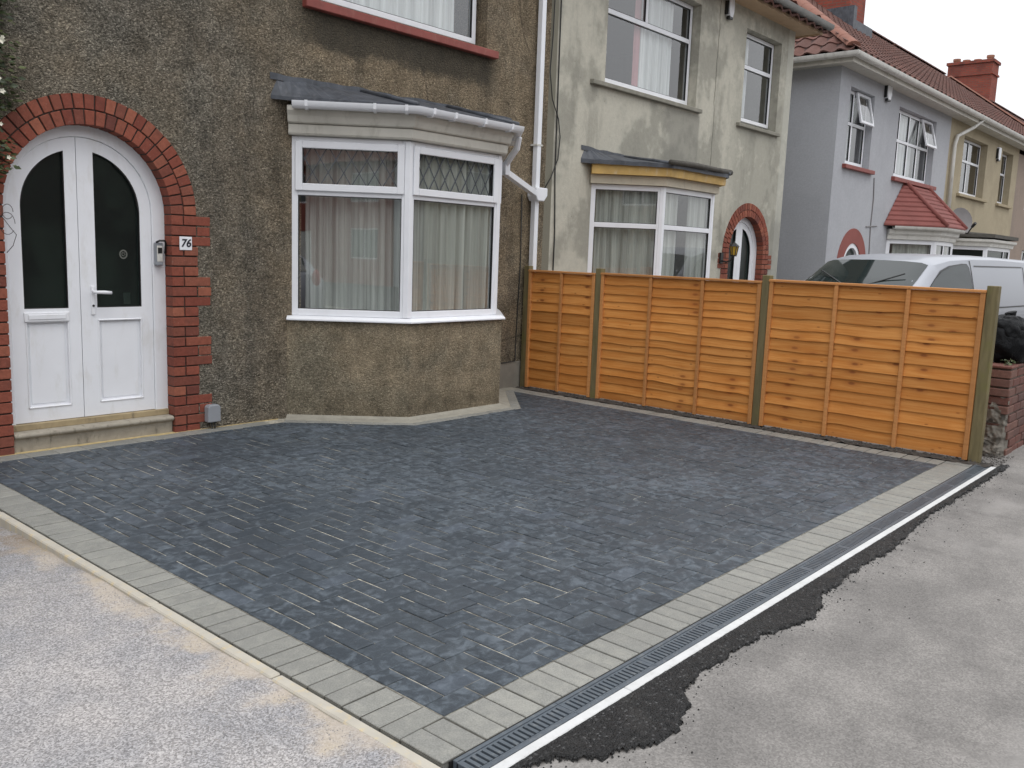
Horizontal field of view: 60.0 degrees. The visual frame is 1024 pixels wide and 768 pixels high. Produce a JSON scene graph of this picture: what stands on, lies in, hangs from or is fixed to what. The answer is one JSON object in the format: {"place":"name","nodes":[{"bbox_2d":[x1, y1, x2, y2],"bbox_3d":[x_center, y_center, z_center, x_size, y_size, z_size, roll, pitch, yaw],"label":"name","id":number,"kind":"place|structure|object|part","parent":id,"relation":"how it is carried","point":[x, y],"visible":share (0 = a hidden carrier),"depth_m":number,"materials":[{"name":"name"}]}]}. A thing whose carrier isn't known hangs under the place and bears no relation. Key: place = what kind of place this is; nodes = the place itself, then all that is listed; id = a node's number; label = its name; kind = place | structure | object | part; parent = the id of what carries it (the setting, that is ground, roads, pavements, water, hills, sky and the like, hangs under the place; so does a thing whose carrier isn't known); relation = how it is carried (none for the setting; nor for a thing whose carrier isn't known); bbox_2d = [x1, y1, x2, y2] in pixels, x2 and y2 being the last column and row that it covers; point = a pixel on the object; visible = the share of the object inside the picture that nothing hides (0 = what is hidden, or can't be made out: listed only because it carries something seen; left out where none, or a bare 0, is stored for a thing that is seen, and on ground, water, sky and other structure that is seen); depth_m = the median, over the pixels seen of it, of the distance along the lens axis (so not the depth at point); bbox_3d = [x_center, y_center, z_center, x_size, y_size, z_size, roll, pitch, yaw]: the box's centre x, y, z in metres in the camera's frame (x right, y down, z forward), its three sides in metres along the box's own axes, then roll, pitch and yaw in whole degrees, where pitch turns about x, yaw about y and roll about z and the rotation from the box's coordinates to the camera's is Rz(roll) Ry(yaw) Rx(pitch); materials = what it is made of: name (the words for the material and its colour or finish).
{"place":"outdoors","nodes":[
{"label":"outdoors","id":0,"kind":"place"},
{"bbox_2d":[0,526,417,767],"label":"gravel drive","id":1,"kind":"structure","parent":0,"point":[51,683],"depth_m":3.07,"materials":[{"name":"grey gravel"}]},
{"bbox_2d":[0,532,399,767],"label":"loose grit","id":2,"kind":"object","parent":1,"relation":"on","point":[42,615],"visible":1,"depth_m":3.10,"materials":[{"name":"grey gravel"}]},
{"bbox_2d":[0,387,972,767],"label":"driveway","id":3,"kind":"structure","parent":0,"point":[442,589],"depth_m":4.95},
{"bbox_2d":[516,386,992,466],"bbox_3d":[1.936,0.340,8.719,5.040,0.031,0.185,9,11,41],"label":"soil strip","id":4,"kind":"object","parent":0,"point":[832,439],"visible":0.95,"depth_m":8.24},
{"bbox_2d":[520,266,1001,462],"bbox_3d":[1.977,-0.320,8.687,4.905,1.525,0.110,9,11,41],"label":"panel fence","id":5,"kind":"object","parent":4,"relation":"on","point":[906,367],"visible":0.98,"depth_m":8.21,"materials":[{"name":"orange wood"}]},
{"bbox_2d":[522,387,1013,465],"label":"pebbles","id":6,"kind":"object","parent":4,"relation":"on","point":[982,461],"visible":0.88,"depth_m":7.87,"materials":[{"name":"grey gravel"}]},
{"bbox_2d":[522,448,1023,767],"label":"footway","id":7,"kind":"structure","parent":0,"point":[936,680],"depth_m":3.41,"materials":[{"name":"grey asphalt"}]},
{"bbox_2d":[509,464,1009,767],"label":"tarmac patch","id":8,"kind":"object","parent":7,"relation":"on","point":[655,709],"visible":1,"depth_m":3.25,"materials":[{"name":"black asphalt"}]},
{"bbox_2d":[543,473,1015,767],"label":"tarmac crumbs","id":9,"kind":"object","parent":7,"relation":"on","point":[800,624],"visible":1,"depth_m":4.04,"materials":[{"name":"black asphalt"}]},
{"bbox_2d":[530,386,1023,464],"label":"front yard","id":10,"kind":"structure","parent":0,"point":[987,460],"depth_m":7.93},
{"bbox_2d":[803,253,1023,317],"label":"parked van","id":11,"kind":"object","parent":10,"relation":"on","point":[951,271],"visible":0.24,"depth_m":11.90,"materials":[{"name":"grey paint"}]},
{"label":"side window","id":12,"kind":"part","parent":11,"relation":"part of","materials":[{"name":"grey glass"}]},
{"bbox_2d":[946,55,1023,122],"bbox_3d":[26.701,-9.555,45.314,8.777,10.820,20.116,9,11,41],"label":"chimney","id":13,"kind":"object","parent":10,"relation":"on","point":[980,76],"depth_m":38.37,"materials":[{"name":"brick"}]},
{"bbox_2d":[982,362,1023,465],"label":"garden wall","id":14,"kind":"structure","parent":10,"relation":"on","point":[1004,431],"depth_m":7.48,"materials":[{"name":"brick"}]},
{"bbox_2d":[993,311,1023,362],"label":"bin bag","id":15,"kind":"object","parent":14,"relation":"on","point":[1009,342],"visible":0.7,"depth_m":7.55,"materials":[{"name":"black plastic"}]},
{"bbox_2d":[1001,359,1018,364],"bbox_3d":[4.200,-0.182,7.482,0.130,0.063,0.192,9,11,41],"label":"weed","id":16,"kind":"object","parent":14,"relation":"on","point":[1008,362],"visible":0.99,"depth_m":7.49,"materials":[{"name":"green plant"}]},
{"bbox_2d":[776,0,972,282],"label":"lilac house","id":17,"kind":"structure","parent":0,"point":[827,202],"depth_m":17.37,"materials":[{"name":"purple paint"}]},
{"bbox_2d":[844,243,858,255],"bbox_3d":[6.659,-1.824,17.701,0.094,1.990,0.980,9,11,41],"label":"front door","id":18,"kind":"structure","parent":17,"relation":"in","point":[852,249],"depth_m":17.63,"materials":[{"name":"plastic"}]},
{"bbox_2d":[845,90,867,167],"bbox_3d":[6.591,-4.942,17.191,0.060,1.360,1.220,9,11,41],"label":"window","id":19,"kind":"structure","parent":17,"relation":"in","point":[851,125],"depth_m":17.26,"materials":[{"name":"plastic"}]},
{"bbox_2d":[866,178,876,253],"bbox_3d":[7.351,-3.233,18.130,0.022,1.903,0.602,9,11,41],"label":"wall cable","id":20,"kind":"object","parent":17,"relation":"attached to","point":[870,226],"depth_m":18.06,"materials":[{"name":"plastic"}]},
{"bbox_2d":[884,85,892,101],"bbox_3d":[7.574,-5.878,17.841,0.075,0.370,0.260,9,11,41],"label":"alarm box","id":21,"kind":"object","parent":17,"relation":"attached to","point":[888,89],"visible":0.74,"depth_m":17.78,"materials":[{"name":"plastic"}]},
{"bbox_2d":[895,117,913,176],"bbox_3d":[8.520,-5.230,19.604,0.035,1.300,1.792,9,11,41],"label":"curtain","id":22,"kind":"object","parent":17,"relation":"hanging from","point":[901,147],"visible":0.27,"depth_m":19.85,"materials":[{"name":"white fabric"}]},
{"bbox_2d":[885,239,933,253],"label":"bay window","id":23,"kind":"structure","parent":17,"relation":"in","point":[889,241],"depth_m":18.98,"materials":[{"name":"plastic"}]},
{"bbox_2d":[893,110,929,183],"bbox_3d":[8.797,-5.240,19.675,0.060,1.380,2.510,9,11,41],"label":"window","id":24,"kind":"structure","parent":17,"relation":"in","point":[915,147],"depth_m":19.77,"materials":[{"name":"plastic"}]},
{"bbox_2d":[892,244,945,254],"bbox_3d":[9.185,-2.562,19.858,0.593,1.200,2.406,9,11,41],"label":"net curtain","id":25,"kind":"object","parent":17,"relation":"hanging from","point":[908,249],"visible":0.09,"depth_m":19.14,"materials":[{"name":"white fabric"}]},
{"bbox_2d":[935,241,951,254],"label":"bay window","id":26,"kind":"structure","parent":17,"relation":"in","point":[947,244],"depth_m":19.53,"materials":[{"name":"plastic"}]},
{"bbox_2d":[863,30,1023,258],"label":"tan house","id":27,"kind":"structure","parent":0,"point":[980,182],"depth_m":23.89,"materials":[{"name":"paint"}]},
{"bbox_2d":[953,208,976,233],"bbox_3d":[10.832,-3.946,21.405,0.615,0.644,0.664,5,9,17],"label":"satellite dish","id":28,"kind":"object","parent":27,"relation":"attached to","point":[964,215],"visible":0.49,"depth_m":21.60,"materials":[{"name":"grey metal"}]},
{"bbox_2d":[946,245,984,256],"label":"bay window","id":29,"kind":"structure","parent":27,"relation":"in","point":[957,250],"depth_m":22.23,"materials":[{"name":"plastic"}]},
{"bbox_2d":[959,139,980,196],"bbox_3d":[11.861,-5.645,23.189,0.060,1.370,2.190,9,11,41],"label":"window","id":30,"kind":"structure","parent":27,"relation":"in","point":[965,161],"depth_m":23.37,"materials":[{"name":"plastic"}]},
{"bbox_2d":[987,247,1008,258],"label":"bay window","id":31,"kind":"structure","parent":27,"relation":"in","point":[992,252],"depth_m":23.17,"materials":[{"name":"plastic"}]},
{"bbox_2d":[996,147,1001,161],"bbox_3d":[13.468,-6.353,24.539,0.075,0.370,0.260,9,11,41],"label":"alarm box","id":32,"kind":"object","parent":27,"relation":"attached to","point":[998,153],"visible":1,"depth_m":24.46,"materials":[{"name":"plastic"}]},
{"bbox_2d":[997,154,1006,203],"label":"window","id":33,"kind":"structure","parent":27,"relation":"in","point":[1002,174],"depth_m":26.05,"materials":[{"name":"plastic"}]},
{"bbox_2d":[864,0,1023,118],"label":"sky","id":34,"kind":"structure","parent":0,"point":[939,32],"materials":[{"name":"white"}]},
{"bbox_2d":[893,43,1023,259],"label":"pink house","id":35,"kind":"structure","parent":0,"point":[1017,231],"depth_m":27.82,"materials":[{"name":"tile"}]},
{"label":"ground","id":36,"kind":"structure","parent":0,"visible":0},
{"bbox_2d":[0,511,439,767],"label":"kerb edging","id":37,"kind":"object","parent":36,"relation":"on","point":[8,522],"visible":0.45,"depth_m":3.49,"materials":[{"name":"beige concrete"}]},
{"bbox_2d":[0,0,551,455],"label":"pebbledash house","id":38,"kind":"structure","parent":36,"relation":"on","point":[134,130],"depth_m":7.36,"materials":[{"name":"concrete"}]},
{"bbox_2d":[0,0,27,252],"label":"climbing plant","id":39,"kind":"object","parent":38,"relation":"attached to","point":[8,105],"visible":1,"depth_m":5.88,"materials":[{"name":"green plant"}]},
{"bbox_2d":[2,125,167,424],"bbox_3d":[-3.182,-0.817,6.655,0.134,2.210,1.250,9,11,41],"label":"front door","id":40,"kind":"structure","parent":38,"relation":"in","point":[86,292],"depth_m":6.64,"materials":[{"name":"plastic"}]},
{"bbox_2d":[154,240,166,265],"bbox_3d":[-2.779,-1.039,7.014,0.075,0.203,0.089,9,11,41],"label":"door intercom","id":41,"kind":"object","parent":40,"relation":"attached to","point":[158,252],"depth_m":7.00,"materials":[{"name":"grey plastic"}]},
{"bbox_2d":[179,236,191,249],"bbox_3d":[-2.600,-1.121,7.070,0.008,0.106,0.106,9,11,41],"label":"number plaque","id":42,"kind":"object","parent":38,"relation":"attached to","point":[185,243],"visible":1,"depth_m":7.07,"materials":[{"name":"plastic"}]},
{"bbox_2d":[205,404,220,428],"bbox_3d":[-2.501,0.282,7.409,0.067,0.225,0.115,9,11,41],"label":"outdoor socket","id":43,"kind":"object","parent":38,"relation":"attached to","point":[212,412],"visible":0.93,"depth_m":7.38,"materials":[{"name":"grey plastic"}]},
{"bbox_2d":[292,136,405,318],"bbox_3d":[-1.436,-1.374,7.856,1.022,1.555,0.082,2,8,-4],"label":"bay window","id":44,"kind":"structure","parent":38,"relation":"in","point":[299,188],"depth_m":7.78,"materials":[{"name":"plastic"}]},
{"bbox_2d":[305,148,490,310],"bbox_3d":[-0.788,-1.466,8.617,0.729,1.510,2.399,9,11,41],"label":"net curtain","id":45,"kind":"object","parent":38,"relation":"hanging from","point":[352,253],"visible":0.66,"depth_m":8.04,"materials":[{"name":"white fabric"}]},
{"bbox_2d":[321,0,475,44],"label":"window","id":46,"kind":"structure","parent":38,"relation":"in","point":[470,39],"depth_m":8.76,"materials":[{"name":"plastic"}]},
{"bbox_2d":[346,0,453,31],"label":"curtain","id":47,"kind":"object","parent":38,"relation":"hanging from","point":[438,13],"visible":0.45,"depth_m":8.90,"materials":[{"name":"white fabric"}]},
{"bbox_2d":[407,141,498,318],"bbox_3d":[-0.544,-1.411,8.325,0.082,1.555,1.176,9,11,41],"label":"bay window","id":48,"kind":"structure","parent":38,"relation":"in","point":[425,195],"depth_m":8.30,"materials":[{"name":"plastic"}]},
{"bbox_2d":[501,194,521,363],"bbox_3d":[0.002,-1.187,10.050,0.020,1.905,0.285,9,11,41],"label":"wall cable","id":49,"kind":"object","parent":38,"relation":"attached to","point":[519,282],"depth_m":10.14,"materials":[{"name":"black plastic"}]},
{"bbox_2d":[541,0,834,282],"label":"rendered house","id":50,"kind":"structure","parent":36,"relation":"on","point":[694,133],"depth_m":12.47,"materials":[{"name":"paint"}]},
{"bbox_2d":[544,0,560,187],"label":"hanging cable","id":51,"kind":"object","parent":50,"relation":"hanging from","point":[552,94],"visible":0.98,"depth_m":10.15,"materials":[{"name":"black plastic"}]},
{"bbox_2d":[552,0,561,270],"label":"wall cable","id":52,"kind":"object","parent":50,"relation":"attached to","point":[556,136],"depth_m":10.33,"materials":[{"name":"plastic"}]},
{"bbox_2d":[587,184,660,274],"bbox_3d":[1.399,-1.716,11.129,0.909,1.525,0.060,2,8,-4],"label":"bay window","id":53,"kind":"structure","parent":50,"relation":"in","point":[594,187],"depth_m":11.05,"materials":[{"name":"plastic"}]},
{"bbox_2d":[593,190,677,278],"bbox_3d":[1.601,-1.720,11.257,1.150,1.510,0.209,-1,9,-17],"label":"net curtain","id":54,"kind":"object","parent":50,"relation":"hanging from","point":[623,251],"visible":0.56,"depth_m":11.20,"materials":[{"name":"white fabric"}]},
{"bbox_2d":[631,0,641,85],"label":"curtain","id":55,"kind":"object","parent":50,"relation":"hanging from","point":[636,41],"visible":0.87,"depth_m":11.67,"materials":[{"name":"white fabric"}]},
{"bbox_2d":[605,0,692,104],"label":"window","id":56,"kind":"structure","parent":50,"relation":"in","point":[643,23],"depth_m":12.06,"materials":[{"name":"plastic"}]},
{"bbox_2d":[637,0,673,95],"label":"curtain","id":57,"kind":"object","parent":50,"relation":"hanging from","point":[654,62],"visible":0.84,"depth_m":12.04,"materials":[{"name":"white fabric"}]},
{"bbox_2d":[661,187,712,280],"bbox_3d":[2.256,-1.758,11.624,0.060,1.525,1.266,9,11,41],"label":"bay window","id":58,"kind":"structure","parent":50,"relation":"in","point":[708,196],"depth_m":11.76,"materials":[{"name":"plastic"}]},
{"bbox_2d":[683,196,706,279],"bbox_3d":[2.543,-1.836,12.273,0.238,1.510,1.157,4,9,13],"label":"net curtain","id":59,"kind":"object","parent":50,"relation":"hanging from","point":[694,242],"visible":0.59,"depth_m":11.89,"materials":[{"name":"white fabric"}]},
{"bbox_2d":[719,241,739,262],"bbox_3d":[3.326,-2.010,13.537,0.271,0.340,0.164,9,11,41],"label":"wall lantern","id":60,"kind":"object","parent":50,"relation":"attached to","point":[734,246],"depth_m":13.48,"materials":[{"name":"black metal"}]},
{"bbox_2d":[725,0,734,19],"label":"alarm box","id":61,"kind":"object","parent":50,"relation":"attached to","point":[729,8],"visible":1,"depth_m":12.80,"materials":[{"name":"plastic"}]},
{"bbox_2d":[727,218,756,282],"bbox_3d":[3.626,-1.633,14.389,0.070,2.165,1.210,9,11,41],"label":"front door","id":62,"kind":"structure","parent":50,"relation":"in","point":[742,267],"depth_m":14.45,"materials":[{"name":"plastic"}]},
{"bbox_2d":[741,39,748,117],"bbox_3d":[3.534,-4.771,13.918,0.035,1.300,0.643,9,11,41],"label":"curtain","id":63,"kind":"object","parent":50,"relation":"hanging from","point":[745,79],"visible":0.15,"depth_m":14.10,"materials":[{"name":"white fabric"}]},
{"bbox_2d":[741,33,773,128],"bbox_3d":[3.801,-4.779,14.009,0.060,1.310,1.180,9,11,41],"label":"window","id":64,"kind":"structure","parent":50,"relation":"in","point":[768,75],"depth_m":14.32,"materials":[{"name":"plastic"}]},
{"bbox_2d":[449,465,995,767],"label":"channel drain","id":65,"kind":"object","parent":36,"relation":"on","point":[517,742],"visible":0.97,"depth_m":3.56,"materials":[{"name":"plastic"}]}
]}

